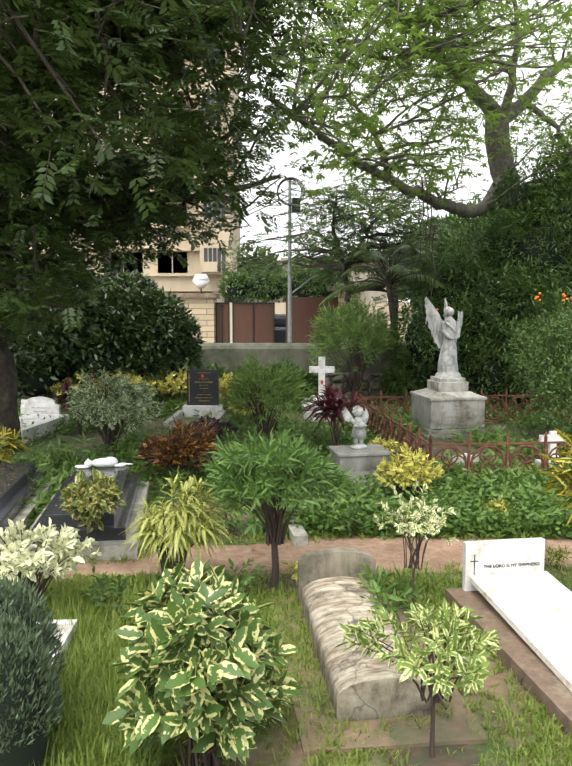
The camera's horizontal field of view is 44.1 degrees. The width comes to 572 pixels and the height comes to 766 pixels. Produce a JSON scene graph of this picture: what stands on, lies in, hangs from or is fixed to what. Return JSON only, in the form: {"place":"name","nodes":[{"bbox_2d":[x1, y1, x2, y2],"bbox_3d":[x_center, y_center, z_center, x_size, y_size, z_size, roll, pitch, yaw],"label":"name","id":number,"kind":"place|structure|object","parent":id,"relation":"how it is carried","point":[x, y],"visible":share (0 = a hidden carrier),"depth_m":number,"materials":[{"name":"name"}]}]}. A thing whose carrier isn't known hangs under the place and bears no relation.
{"place":"outdoors","nodes":[
{"label":"outdoors","id":0,"kind":"place"},
{"bbox_2d":[47,370,100,434],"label":"shrub","id":1,"kind":"object","parent":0,"point":[64,387],"depth_m":14.69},
{"bbox_2d":[59,468,126,533],"bbox_3d":[-1.955,1.190,7.146,0.670,0.690,0.714,0,6,1],"label":"croton","id":2,"kind":"object","parent":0,"point":[95,499],"depth_m":7.00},
{"bbox_2d":[5,1,240,301],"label":"apartment block","id":3,"kind":"structure","parent":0,"point":[179,282],"depth_m":42.47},
{"bbox_2d":[202,42,225,270],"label":"apartment windows","id":4,"kind":"structure","parent":3,"relation":"in","point":[216,254],"depth_m":39.76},
{"bbox_2d":[113,189,483,251],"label":"overhead cables","id":5,"kind":"object","parent":3,"relation":"attached to","point":[285,197],"visible":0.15,"depth_m":27.01,"materials":[{"name":"black paint"}]},
{"bbox_2d":[62,105,236,302],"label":"window","id":6,"kind":"structure","parent":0,"point":[230,300],"depth_m":42.61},
{"bbox_2d":[18,372,476,398],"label":"rubble wall","id":7,"kind":"structure","parent":0,"point":[341,381],"depth_m":20.64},
{"bbox_2d":[217,263,343,302],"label":"planter shrubs","id":8,"kind":"object","parent":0,"point":[244,278],"depth_m":35.71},
{"bbox_2d":[0,535,571,588],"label":"path","id":9,"kind":"structure","parent":0,"point":[441,551],"depth_m":7.56,"materials":[{"name":"earth"}]},
{"bbox_2d":[0,525,571,592],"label":"path edge grass","id":10,"kind":"structure","parent":9,"relation":"on","point":[255,538],"depth_m":7.13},
{"bbox_2d":[9,311,571,765],"bbox_3d":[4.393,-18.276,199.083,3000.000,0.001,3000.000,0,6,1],"label":"ground","id":11,"kind":"structure","parent":0,"point":[261,753],"depth_m":4.72,"materials":[{"name":"soil"}]},
{"bbox_2d":[0,477,56,544],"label":"grave curb","id":12,"kind":"structure","parent":11,"relation":"on","point":[26,511],"depth_m":8.66,"materials":[{"name":"stone"}]},
{"bbox_2d":[0,463,46,531],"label":"granite grave","id":13,"kind":"object","parent":12,"relation":"on","point":[17,494],"visible":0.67,"depth_m":9.03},
{"bbox_2d":[20,397,60,415],"bbox_3d":[-5.564,0.639,15.997,0.920,0.654,0.080,1,6,7],"label":"white headstone","id":14,"kind":"object","parent":11,"relation":"on","point":[45,403],"visible":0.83,"depth_m":15.94,"materials":[{"name":"stone"}]},
{"bbox_2d":[19,399,68,443],"bbox_3d":[-5.611,0.790,15.048,1.300,0.551,2.485,1,6,7],"label":"grave","id":15,"kind":"object","parent":11,"relation":"on","point":[42,424],"visible":0.42,"depth_m":14.82,"materials":[{"name":"stone"}]},
{"bbox_2d":[35,619,77,666],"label":"grave kerb","id":16,"kind":"structure","parent":11,"relation":"on","point":[68,627],"depth_m":5.38,"materials":[{"name":"white stone"}]},
{"bbox_2d":[50,368,103,395],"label":"variegated hedge","id":17,"kind":"object","parent":11,"relation":"on","point":[80,380],"visible":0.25,"depth_m":17.63,"materials":[{"name":"yellow plant"}]},
{"bbox_2d":[18,481,148,561],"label":"grave curb","id":18,"kind":"structure","parent":11,"relation":"on","point":[108,549],"depth_m":7.43,"materials":[{"name":"stone"}]},
{"bbox_2d":[30,467,139,543],"bbox_3d":[-2.371,1.421,8.666,0.980,0.270,2.472,-1,6,-8],"label":"granite grave","id":19,"kind":"object","parent":18,"relation":"on","point":[116,523],"visible":0.6,"depth_m":7.79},
{"bbox_2d":[75,457,126,468],"bbox_3d":[-2.557,1.098,9.775,0.728,0.144,0.160,-1,6,-12],"label":"white cat","id":20,"kind":"object","parent":19,"relation":"on","point":[106,462],"visible":1,"depth_m":9.73},
{"bbox_2d":[26,489,157,564],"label":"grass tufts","id":21,"kind":"object","parent":11,"relation":"on","point":[150,499],"visible":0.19,"depth_m":7.47,"materials":[{"name":"green plant"}]},
{"bbox_2d":[9,255,206,405],"bbox_3d":[-5.955,-1.337,18.575,7.789,4.174,4.107,-2,6,-16],"label":"bush","id":22,"kind":"object","parent":11,"relation":"on","point":[160,301],"depth_m":18.12,"materials":[{"name":"plant"}]},
{"bbox_2d":[63,367,166,455],"bbox_3d":[-3.061,0.503,12.606,1.859,1.644,1.683,0,6,1],"label":"green shrub","id":23,"kind":"object","parent":11,"relation":"on","point":[86,404],"depth_m":12.28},
{"bbox_2d":[104,361,167,396],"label":"variegated hedge","id":24,"kind":"object","parent":11,"relation":"on","point":[133,378],"visible":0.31,"depth_m":17.98,"materials":[{"name":"yellow plant"}]},
{"bbox_2d":[150,366,189,395],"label":"variegated hedge","id":25,"kind":"object","parent":11,"relation":"on","point":[171,381],"visible":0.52,"depth_m":18.09,"materials":[{"name":"yellow plant"}]},
{"bbox_2d":[7,568,337,765],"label":"grass","id":26,"kind":"structure","parent":11,"relation":"on","point":[267,615],"depth_m":5.57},
{"bbox_2d":[0,517,101,615],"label":"variegated shrub","id":27,"kind":"object","parent":26,"relation":"on","point":[29,565],"depth_m":5.94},
{"bbox_2d":[32,573,187,765],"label":"long grass","id":28,"kind":"structure","parent":26,"relation":"on","point":[80,734],"depth_m":4.61,"materials":[{"name":"plant"}]},
{"bbox_2d":[0,573,66,765],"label":"juniper bush","id":29,"kind":"object","parent":28,"relation":"on","point":[24,637],"depth_m":3.81,"materials":[{"name":"plant"}]},
{"bbox_2d":[78,566,130,611],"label":"plant","id":30,"kind":"object","parent":28,"relation":"on","point":[107,588],"depth_m":6.00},
{"bbox_2d":[118,473,234,586],"bbox_3d":[-0.998,1.408,6.580,1.130,1.099,1.041,0,6,1],"label":"dracaena shrub","id":31,"kind":"object","parent":26,"relation":"on","point":[178,531],"depth_m":6.46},
{"bbox_2d":[210,558,265,592],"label":"plant","id":32,"kind":"object","parent":26,"relation":"on","point":[247,579],"depth_m":6.42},
{"bbox_2d":[135,415,229,483],"bbox_3d":[-1.560,0.990,10.654,1.479,1.085,1.312,0,6,1],"label":"croton","id":33,"kind":"object","parent":11,"relation":"on","point":[153,448],"depth_m":10.38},
{"bbox_2d":[0,0,367,455],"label":"tree","id":34,"kind":"object","parent":11,"relation":"on","point":[73,138],"depth_m":9.28,"materials":[{"name":"plant"}]},
{"bbox_2d":[159,410,225,434],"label":"kerb","id":35,"kind":"structure","parent":11,"relation":"on","point":[177,415],"depth_m":16.17,"materials":[{"name":"stone"}]},
{"bbox_2d":[182,404,222,417],"bbox_3d":[-2.037,0.686,17.339,0.960,0.278,0.340,0,6,1],"label":"headstone base","id":36,"kind":"object","parent":11,"relation":"on","point":[189,411],"visible":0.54,"depth_m":17.17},
{"bbox_2d":[187,370,218,405],"bbox_3d":[-2.037,0.113,17.279,0.780,0.875,0.070,0,6,1],"label":"headstone","id":37,"kind":"object","parent":36,"relation":"on","point":[194,389],"visible":0.88,"depth_m":17.24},
{"bbox_2d":[102,557,303,765],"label":"variegated shrub","id":38,"kind":"object","parent":11,"relation":"on","point":[199,664],"depth_m":3.70,"materials":[{"name":"plant"}]},
{"bbox_2d":[164,749,242,765],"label":"variegated shrub soil","id":39,"kind":"structure","parent":11,"relation":"on","point":[238,762],"depth_m":4.11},
{"bbox_2d":[219,530,243,538],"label":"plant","id":40,"kind":"object","parent":11,"relation":"on","point":[236,535],"visible":0.27,"depth_m":8.26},
{"bbox_2d":[219,371,257,411],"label":"variegated hedge","id":41,"kind":"object","parent":11,"relation":"on","point":[222,386],"visible":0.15,"depth_m":17.67,"materials":[{"name":"yellow plant"}]},
{"bbox_2d":[241,574,297,605],"bbox_3d":[-0.111,1.942,6.656,0.772,0.001,0.792,0,6,1],"label":"oleander soil patch","id":42,"kind":"object","parent":11,"relation":"on","point":[293,585],"depth_m":6.76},
{"bbox_2d":[225,353,316,442],"bbox_3d":[-0.271,0.339,13.137,1.756,1.857,1.823,0,6,1],"label":"oleander shrub","id":43,"kind":"object","parent":11,"relation":"on","point":[287,386],"depth_m":12.88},
{"bbox_2d":[261,669,292,727],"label":"plant","id":44,"kind":"object","parent":11,"relation":"on","point":[285,698],"depth_m":4.48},
{"bbox_2d":[200,425,355,589],"bbox_3d":[-0.051,1.157,6.517,1.474,1.612,1.327,0,6,1],"label":"oleander shrub","id":45,"kind":"object","parent":11,"relation":"on","point":[275,464],"depth_m":6.26,"materials":[{"name":"plant"}]},
{"bbox_2d":[1,389,571,539],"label":"ground cover","id":46,"kind":"object","parent":11,"relation":"on","point":[324,445],"visible":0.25,"depth_m":12.68,"materials":[{"name":"green plant"}]},
{"bbox_2d":[0,424,29,462],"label":"croton","id":47,"kind":"object","parent":46,"relation":"on","point":[7,439],"visible":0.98,"depth_m":10.32,"materials":[{"name":"yellow plant"}]},
{"bbox_2d":[453,453,478,475],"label":"flowers","id":48,"kind":"object","parent":46,"relation":"on","point":[476,459],"visible":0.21,"depth_m":10.60,"materials":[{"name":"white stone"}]},
{"bbox_2d":[2,388,571,539],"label":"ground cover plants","id":49,"kind":"object","parent":11,"relation":"on","point":[65,452],"visible":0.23,"depth_m":11.77,"materials":[{"name":"green plant"}]},
{"bbox_2d":[226,392,277,416],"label":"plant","id":50,"kind":"object","parent":49,"relation":"on","point":[235,409],"visible":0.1,"depth_m":15.90,"materials":[{"name":"yellow plant"}]},
{"bbox_2d":[282,560,297,581],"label":"plant","id":51,"kind":"object","parent":11,"relation":"on","point":[295,575],"depth_m":6.61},
{"bbox_2d":[283,506,307,546],"bbox_3d":[0.001,1.649,8.935,0.160,0.120,2.200,-1,6,-9],"label":"stone block","id":52,"kind":"object","parent":11,"relation":"on","point":[298,536],"visible":0.36,"depth_m":7.94,"materials":[{"name":"stone"}]},
{"bbox_2d":[187,343,460,372],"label":"parapet wall","id":53,"kind":"structure","parent":11,"relation":"on","point":[228,356],"depth_m":21.33,"materials":[{"name":"paint"}]},
{"bbox_2d":[301,357,349,421],"bbox_3d":[0.950,0.103,17.582,1.050,1.387,2.300,0,6,-1],"label":"cross gravestone","id":54,"kind":"object","parent":11,"relation":"on","point":[321,369],"visible":0.44,"depth_m":18.44,"materials":[{"name":"stone"}]},
{"bbox_2d":[297,384,372,445],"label":"red-leaved plant","id":55,"kind":"object","parent":11,"relation":"on","point":[331,401],"depth_m":12.48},
{"bbox_2d":[305,291,408,399],"bbox_3d":[1.984,-0.974,19.590,2.967,3.118,2.704,0,6,1],"label":"oleander shrub","id":56,"kind":"object","parent":11,"relation":"on","point":[379,341],"depth_m":19.17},
{"bbox_2d":[301,576,433,721],"bbox_3d":[0.548,1.921,5.346,0.640,0.269,1.726,-1,6,-6],"label":"barrel tomb","id":57,"kind":"object","parent":11,"relation":"on","point":[367,687],"visible":0.65,"depth_m":4.76,"materials":[{"name":"stone"}]},
{"bbox_2d":[284,597,457,733],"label":"grass","id":58,"kind":"structure","parent":11,"relation":"on","point":[383,725],"depth_m":4.54,"materials":[{"name":"green plant"}]},
{"bbox_2d":[327,444,421,505],"bbox_3d":[1.328,1.352,10.304,0.860,0.425,2.540,-1,6,-11],"label":"statue pedestal","id":59,"kind":"object","parent":11,"relation":"on","point":[362,462],"visible":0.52,"depth_m":10.90,"materials":[{"name":"stone"}]},
{"bbox_2d":[350,406,367,449],"bbox_3d":[1.159,0.717,11.192,0.286,0.701,0.288,-1,6,-11],"label":"cherub statue","id":60,"kind":"object","parent":59,"relation":"on","point":[359,422],"visible":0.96,"depth_m":11.14,"materials":[{"name":"stone"}]},
{"bbox_2d":[343,406,368,422],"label":"cherub wings","id":61,"kind":"object","parent":60,"relation":"attached to","point":[347,416],"visible":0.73,"depth_m":11.30},
{"bbox_2d":[272,593,488,755],"bbox_3d":[0.550,2.073,5.337,1.140,0.030,2.226,-1,6,-6],"label":"grave base","id":62,"kind":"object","parent":11,"relation":"on","point":[454,731],"depth_m":4.42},
{"bbox_2d":[298,547,375,605],"bbox_3d":[0.449,1.730,6.259,0.680,0.519,0.110,-1,6,-6],"label":"headstone","id":63,"kind":"object","parent":62,"relation":"on","point":[313,565],"visible":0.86,"depth_m":6.19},
{"bbox_2d":[368,436,399,453],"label":"yellow shrub","id":64,"kind":"object","parent":11,"relation":"on","point":[382,443],"depth_m":11.73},
{"bbox_2d":[211,463,571,539],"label":"ground cover","id":65,"kind":"object","parent":11,"relation":"on","point":[446,488],"visible":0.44,"depth_m":8.60,"materials":[{"name":"green plant"}]},
{"bbox_2d":[212,496,250,535],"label":"plant","id":66,"kind":"object","parent":65,"relation":"on","point":[234,513],"depth_m":8.15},
{"bbox_2d":[330,505,366,536],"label":"plant","id":67,"kind":"object","parent":65,"relation":"on","point":[349,519],"depth_m":8.18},
{"bbox_2d":[374,442,444,499],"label":"yellow shrub","id":68,"kind":"object","parent":65,"relation":"on","point":[406,473],"depth_m":9.19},
{"bbox_2d":[419,490,470,518],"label":"plant","id":69,"kind":"object","parent":65,"relation":"on","point":[460,505],"depth_m":8.41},
{"bbox_2d":[482,494,515,515],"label":"plant","id":70,"kind":"object","parent":65,"relation":"on","point":[498,505],"depth_m":8.76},
{"bbox_2d":[357,563,426,620],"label":"plant","id":71,"kind":"object","parent":11,"relation":"on","point":[393,587],"depth_m":5.81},
{"bbox_2d":[319,244,466,400],"bbox_3d":[2.960,-1.650,19.859,4.092,4.438,3.324,0,6,1],"label":"palm","id":72,"kind":"object","parent":11,"relation":"on","point":[410,281],"depth_m":19.57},
{"bbox_2d":[238,0,571,230],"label":"kapok tree","id":73,"kind":"object","parent":11,"relation":"on","point":[427,7],"depth_m":15.42,"materials":[{"name":"plant"}]},
{"bbox_2d":[418,176,435,337],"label":"hanging vines","id":74,"kind":"object","parent":73,"relation":"attached to","point":[429,235],"visible":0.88,"depth_m":17.82,"materials":[{"name":"green plant"}]},
{"bbox_2d":[333,596,501,757],"bbox_3d":[0.755,1.769,4.073,0.971,0.901,0.970,0,6,1],"label":"variegated shrub","id":75,"kind":"object","parent":11,"relation":"on","point":[479,648],"depth_m":4.02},
{"bbox_2d":[386,744,479,765],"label":"stone slab","id":76,"kind":"structure","parent":11,"relation":"on","point":[421,757],"depth_m":4.16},
{"bbox_2d":[321,569,571,765],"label":"grass","id":77,"kind":"structure","parent":11,"relation":"on","point":[532,751],"depth_m":4.42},
{"bbox_2d":[372,479,458,604],"bbox_3d":[1.130,1.433,6.191,0.711,1.126,0.706,0,6,1],"label":"variegated shrub","id":78,"kind":"object","parent":77,"relation":"on","point":[413,527],"depth_m":6.21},
{"bbox_2d":[369,423,571,477],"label":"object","id":79,"kind":"structure","parent":11,"relation":"on","point":[463,448],"depth_m":14.04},
{"bbox_2d":[405,376,490,438],"bbox_3d":[3.420,0.469,14.990,1.389,1.202,1.389,-1,6,-9],"label":"statue pedestal","id":80,"kind":"object","parent":79,"relation":"on","point":[436,401],"visible":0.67,"depth_m":14.47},
{"bbox_2d":[435,316,460,377],"bbox_3d":[3.428,-0.776,14.844,0.540,1.305,0.524,-3,7,-25],"label":"angel body","id":81,"kind":"object","parent":80,"relation":"on","point":[447,365],"visible":0.81,"depth_m":14.74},
{"bbox_2d":[424,297,447,348],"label":"angel wings","id":82,"kind":"object","parent":81,"relation":"attached to","point":[433,319],"visible":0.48,"depth_m":14.90},
{"bbox_2d":[443,306,453,316],"bbox_3d":[3.436,-1.492,14.794,0.220,0.230,0.203,-3,7,-25],"label":"statue head","id":83,"kind":"object","parent":81,"relation":"attached to","point":[448,311],"visible":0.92,"depth_m":14.75},
{"bbox_2d":[441,318,459,342],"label":"angel arms","id":84,"kind":"object","parent":81,"relation":"attached to","point":[444,331],"visible":0.73,"depth_m":14.69},
{"bbox_2d":[454,311,462,337],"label":"palm frond","id":85,"kind":"object","parent":84,"relation":"in","point":[459,313],"visible":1,"depth_m":14.74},
{"bbox_2d":[354,388,571,473],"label":"iron fence frame","id":86,"kind":"object","parent":79,"relation":"on","point":[507,443],"visible":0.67,"depth_m":11.44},
{"bbox_2d":[355,396,571,477],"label":"iron fence scrolls","id":87,"kind":"object","parent":86,"relation":"attached to","point":[411,445],"visible":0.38,"depth_m":11.55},
{"bbox_2d":[505,297,571,447],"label":"bush","id":88,"kind":"object","parent":79,"relation":"on","point":[556,380],"visible":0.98,"depth_m":13.19,"materials":[{"name":"green plant"}]},
{"bbox_2d":[535,431,563,466],"bbox_3d":[4.448,1.103,11.786,0.460,0.610,0.340,-1,6,-9],"label":"cross","id":89,"kind":"object","parent":79,"relation":"on","point":[552,436],"visible":0.31,"depth_m":11.74,"materials":[{"name":"white stone"}]},
{"bbox_2d":[386,124,571,412],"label":"hedge","id":90,"kind":"object","parent":11,"relation":"on","point":[523,216],"depth_m":18.75,"materials":[{"name":"plant"}]},
{"bbox_2d":[409,230,571,383],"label":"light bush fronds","id":91,"kind":"object","parent":90,"relation":"attached to","point":[548,291],"visible":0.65,"depth_m":18.04,"materials":[{"name":"green plant"}]},
{"bbox_2d":[426,595,571,751],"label":"grave tufts","id":92,"kind":"object","parent":11,"relation":"on","point":[498,669],"visible":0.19,"depth_m":4.79,"materials":[{"name":"green plant"}]},
{"bbox_2d":[445,588,571,739],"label":"grave base","id":93,"kind":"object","parent":11,"relation":"on","point":[526,663],"depth_m":5.10,"materials":[{"name":"brown stone"}]},
{"bbox_2d":[462,537,544,590],"bbox_3d":[1.968,1.696,6.382,0.754,0.562,0.060,-1,6,-9],"label":"headstone","id":94,"kind":"object","parent":93,"relation":"on","point":[506,552],"visible":0.58,"depth_m":6.33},
{"bbox_2d":[469,571,571,691],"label":"grave slab","id":95,"kind":"structure","parent":93,"relation":"on","point":[533,610],"depth_m":5.67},
{"bbox_2d":[538,428,571,526],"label":"spiky plant","id":96,"kind":"object","parent":11,"relation":"on","point":[562,473],"depth_m":6.17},
{"bbox_2d":[544,542,571,570],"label":"plant","id":97,"kind":"object","parent":11,"relation":"on","point":[554,553],"depth_m":7.14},
{"label":"soil patch of purple plants","id":98,"kind":"object","parent":11,"relation":"on","visible":0},
{"bbox_2d":[191,415,238,442],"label":"purple plants","id":99,"kind":"object","parent":98,"relation":"on","point":[216,423],"visible":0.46,"depth_m":13.89,"materials":[{"name":"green plant"}]},
{"bbox_2d":[18,457,564,539],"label":"grass","id":100,"kind":"structure","parent":0,"point":[515,536],"depth_m":8.95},
{"bbox_2d":[40,431,568,765],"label":"leaf litter ground","id":101,"kind":"structure","parent":0,"point":[478,748],"depth_m":7.25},
{"bbox_2d":[203,359,426,403],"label":"shrubs","id":102,"kind":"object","parent":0,"point":[388,382],"depth_m":19.42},
{"bbox_2d":[93,535,565,576],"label":"grass tufts","id":103,"kind":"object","parent":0,"point":[316,549],"depth_m":7.57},
{"bbox_2d":[239,0,571,302],"label":"sky","id":104,"kind":"structure","parent":0,"point":[281,159],"materials":[{"name":"white"}]},
{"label":"street pavement","id":105,"kind":"structure","parent":0,"visible":0},
{"bbox_2d":[180,291,360,342],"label":"gate pillars","id":106,"kind":"structure","parent":105,"relation":"on","point":[203,310],"depth_m":27.19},
{"bbox_2d":[192,274,209,288],"bbox_3d":[-3.323,-3.963,27.571,0.720,0.540,0.720,0,6,1],"label":"globe lamp","id":107,"kind":"object","parent":106,"relation":"on","point":[200,281],"visible":1,"depth_m":27.34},
{"bbox_2d":[217,304,227,342],"bbox_3d":[-2.487,-2.235,27.734,0.557,1.855,0.050,0,6,1],"label":"gate leaf","id":108,"kind":"object","parent":106,"relation":"attached to","point":[219,323],"visible":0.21,"depth_m":27.70,"materials":[{"name":"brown wood"}]},
{"bbox_2d":[215,302,229,342],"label":"gate","id":109,"kind":"structure","parent":108,"relation":"attached to","point":[222,303],"depth_m":27.66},
{"bbox_2d":[232,304,272,342],"bbox_3d":[-1.276,-2.244,27.822,1.672,1.855,0.051,-1,6,-7],"label":"gate leaf","id":110,"kind":"object","parent":106,"relation":"attached to","point":[243,323],"visible":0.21,"depth_m":27.79,"materials":[{"name":"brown wood"}]},
{"bbox_2d":[232,302,274,342],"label":"gate","id":111,"kind":"structure","parent":110,"relation":"attached to","point":[253,303],"depth_m":27.73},
{"bbox_2d":[170,281,357,298],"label":"gate pillar caps","id":112,"kind":"object","parent":106,"relation":"on","point":[200,295],"visible":0.42,"depth_m":26.98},
{"bbox_2d":[286,297,337,342],"bbox_3d":[1.017,-2.319,27.573,2.053,2.056,0.050,0,6,-3],"label":"gate leaf","id":113,"kind":"object","parent":106,"relation":"attached to","point":[304,309],"visible":0.36,"depth_m":27.51,"materials":[{"name":"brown wood"}]},
{"bbox_2d":[275,314,285,342],"bbox_3d":[-0.087,-2.335,31.390,1.820,1.450,4.200,0,6,1],"label":"parked car","id":114,"kind":"object","parent":105,"relation":"on","point":[280,328],"visible":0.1,"depth_m":29.35,"materials":[{"name":"black paint"}]},
{"bbox_2d":[167,303,411,341],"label":"compound wall","id":115,"kind":"structure","parent":105,"relation":"on","point":[280,308],"depth_m":35.59,"materials":[{"name":"paint"}]},
{"bbox_2d":[288,180,339,342],"bbox_3d":[1.042,-4.123,25.616,1.952,6.213,1.114,0,6,1],"label":"street light pole","id":116,"kind":"object","parent":105,"relation":"on","point":[290,292],"visible":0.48,"depth_m":25.18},
{"bbox_2d":[277,177,304,205],"bbox_3d":[0.173,-6.714,24.750,0.998,0.998,0.076,0,6,1],"label":"pole cable coil","id":117,"kind":"object","parent":116,"relation":"attached to","point":[290,178],"visible":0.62,"depth_m":24.71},
{"bbox_2d":[292,198,300,212],"bbox_3d":[0.354,-6.254,24.832,0.314,0.500,0.252,0,6,1],"label":"street lamp box","id":118,"kind":"object","parent":116,"relation":"attached to","point":[294,209],"visible":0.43,"depth_m":24.74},
{"bbox_2d":[244,258,386,302],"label":"houses","id":119,"kind":"structure","parent":105,"relation":"on","point":[368,295],"depth_m":66.13,"materials":[{"name":"paint"}]},
{"bbox_2d":[216,171,487,342],"bbox_3d":[2.284,-4.168,25.441,10.151,6.344,8.583,0,6,1],"label":"street tree","id":120,"kind":"object","parent":105,"relation":"on","point":[337,243],"depth_m":23.80,"materials":[{"name":"plant"}]},
{"bbox_2d":[232,199,497,316],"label":"trees","id":121,"kind":"object","parent":105,"relation":"on","point":[262,254],"depth_m":47.80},
{"bbox_2d":[346,223,424,326],"bbox_3d":[3.786,-3.392,25.853,3.666,4.742,3.993,0,6,1],"label":"tree","id":122,"kind":"object","parent":105,"relation":"on","point":[397,302],"visible":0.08,"depth_m":25.57,"materials":[{"name":"plant"}]},
{"bbox_2d":[341,225,435,275],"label":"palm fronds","id":123,"kind":"object","parent":122,"relation":"attached to","point":[393,241],"visible":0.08,"depth_m":25.01,"materials":[{"name":"green plant"}]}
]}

